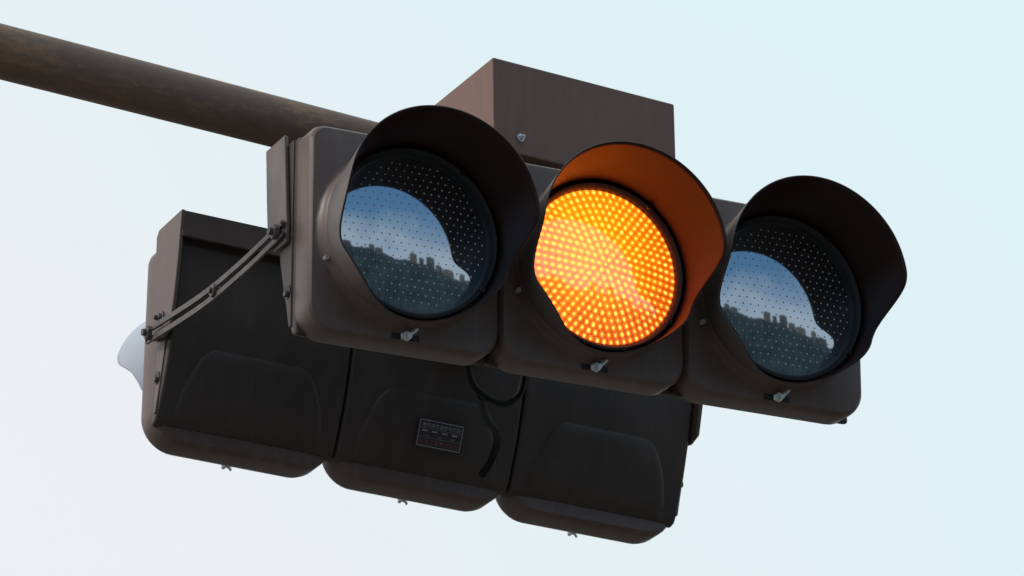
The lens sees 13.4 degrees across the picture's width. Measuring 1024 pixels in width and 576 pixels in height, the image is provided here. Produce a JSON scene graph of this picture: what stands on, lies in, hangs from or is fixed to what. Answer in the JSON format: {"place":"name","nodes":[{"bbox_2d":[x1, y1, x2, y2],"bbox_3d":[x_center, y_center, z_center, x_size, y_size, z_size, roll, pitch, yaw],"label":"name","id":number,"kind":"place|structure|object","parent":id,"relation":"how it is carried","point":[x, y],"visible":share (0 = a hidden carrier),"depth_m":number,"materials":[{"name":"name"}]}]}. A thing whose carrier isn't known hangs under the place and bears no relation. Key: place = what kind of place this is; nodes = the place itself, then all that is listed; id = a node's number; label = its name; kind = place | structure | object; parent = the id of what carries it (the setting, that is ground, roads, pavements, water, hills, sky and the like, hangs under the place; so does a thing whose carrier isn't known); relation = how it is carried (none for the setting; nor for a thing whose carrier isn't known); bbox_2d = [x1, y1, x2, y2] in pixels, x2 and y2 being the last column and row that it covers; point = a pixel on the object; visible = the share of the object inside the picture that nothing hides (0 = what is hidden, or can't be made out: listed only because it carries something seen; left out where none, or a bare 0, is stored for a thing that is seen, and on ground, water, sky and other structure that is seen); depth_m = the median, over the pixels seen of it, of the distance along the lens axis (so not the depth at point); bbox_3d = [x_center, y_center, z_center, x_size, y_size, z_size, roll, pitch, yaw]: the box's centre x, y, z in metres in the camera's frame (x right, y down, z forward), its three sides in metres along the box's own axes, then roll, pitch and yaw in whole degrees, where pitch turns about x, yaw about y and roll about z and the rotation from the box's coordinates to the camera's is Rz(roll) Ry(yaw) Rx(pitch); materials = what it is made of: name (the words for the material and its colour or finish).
{"place":"outdoors","nodes":[
{"label":"outdoors","id":0,"kind":"place"},
{"bbox_2d":[0,23,378,146],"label":"arm pole","id":1,"kind":"object","parent":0,"point":[35,60],"visible":0.51,"depth_m":8.11,"materials":[{"name":"brown metal"}]},
{"bbox_2d":[435,58,674,169],"bbox_3d":[0.074,-0.139,8.565,0.437,0.460,0.588,9,-22,-24],"label":"junction box","id":2,"kind":"object","parent":1,"relation":"attached to","point":[533,116],"visible":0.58,"depth_m":8.45,"materials":[{"name":"paint"}]},
{"bbox_2d":[117,209,702,543],"bbox_3d":[-0.209,0.225,8.719,1.201,0.433,0.383,12,-26,-25],"label":"traffic light","id":3,"kind":"object","parent":2,"relation":"hanging from","point":[238,374],"visible":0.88,"depth_m":8.54,"materials":[{"name":"paint"}]},
{"bbox_2d":[141,253,323,477],"bbox_3d":[-0.541,0.152,8.543,0.380,0.418,0.105,12,-26,-25],"label":"door","id":4,"kind":"structure","parent":3,"relation":"in","point":[226,452],"depth_m":8.43,"materials":[{"name":"brown paint"}]},
{"bbox_2d":[322,457,498,511],"bbox_3d":[-0.202,0.226,8.703,0.380,0.418,0.105,12,-26,-25],"label":"door","id":5,"kind":"structure","parent":3,"relation":"in","point":[404,487],"depth_m":8.59,"materials":[{"name":"brown paint"}]},
{"bbox_2d":[477,396,500,477],"bbox_3d":[-0.043,0.273,8.364,0.045,0.051,0.449,0,-21,0],"label":"cable","id":6,"kind":"object","parent":3,"relation":"attached to","point":[495,431],"visible":1,"depth_m":8.43,"materials":[{"name":"rubber"}]},
{"bbox_2d":[495,491,665,543],"bbox_3d":[0.138,0.300,8.864,0.380,0.418,0.105,12,-26,-25],"label":"door","id":7,"kind":"structure","parent":3,"relation":"in","point":[574,520],"depth_m":8.74,"materials":[{"name":"brown paint"}]},
{"bbox_2d":[266,105,906,424],"bbox_3d":[0.152,-0.033,7.998,1.189,0.405,0.382,10,-23,-24],"label":"traffic light","id":8,"kind":"object","parent":2,"relation":"hanging from","point":[443,234],"visible":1,"depth_m":7.93,"materials":[{"name":"paint"}]},
{"bbox_2d":[141,219,284,343],"bbox_3d":[-0.564,-0.003,8.117,0.026,0.057,0.678,10,-23,-24],"label":"tie strap","id":9,"kind":"object","parent":8,"relation":"attached to","point":[214,290],"visible":1,"depth_m":8.09,"materials":[{"name":"metal"}]},
{"bbox_2d":[295,126,497,365],"bbox_3d":[-0.200,-0.079,7.864,0.377,0.396,0.105,10,-23,-24],"label":"door","id":10,"kind":"structure","parent":8,"relation":"in","point":[328,310],"depth_m":7.79,"materials":[{"name":"brown paint"}]},
{"bbox_2d":[464,365,526,406],"bbox_3d":[-0.046,0.131,8.134,0.060,0.146,0.249,-14,-25,32],"label":"cable","id":11,"kind":"object","parent":8,"relation":"hanging from","point":[487,397],"visible":0.54,"depth_m":8.15,"materials":[{"name":"rubber"}]},
{"bbox_2d":[489,163,682,395],"bbox_3d":[0.141,-0.021,8.018,0.377,0.396,0.105,10,-23,-24],"label":"door","id":12,"kind":"structure","parent":8,"relation":"in","point":[525,345],"depth_m":7.92,"materials":[{"name":"brown paint"}]},
{"bbox_2d":[674,198,860,424],"bbox_3d":[0.482,0.038,8.173,0.377,0.396,0.105,10,-23,-24],"label":"door","id":13,"kind":"structure","parent":8,"relation":"in","point":[710,375],"depth_m":8.07,"materials":[{"name":"brown paint"}]},
{"bbox_2d":[0,0,1023,575],"label":"sky","id":14,"kind":"structure","parent":0,"point":[915,108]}
]}

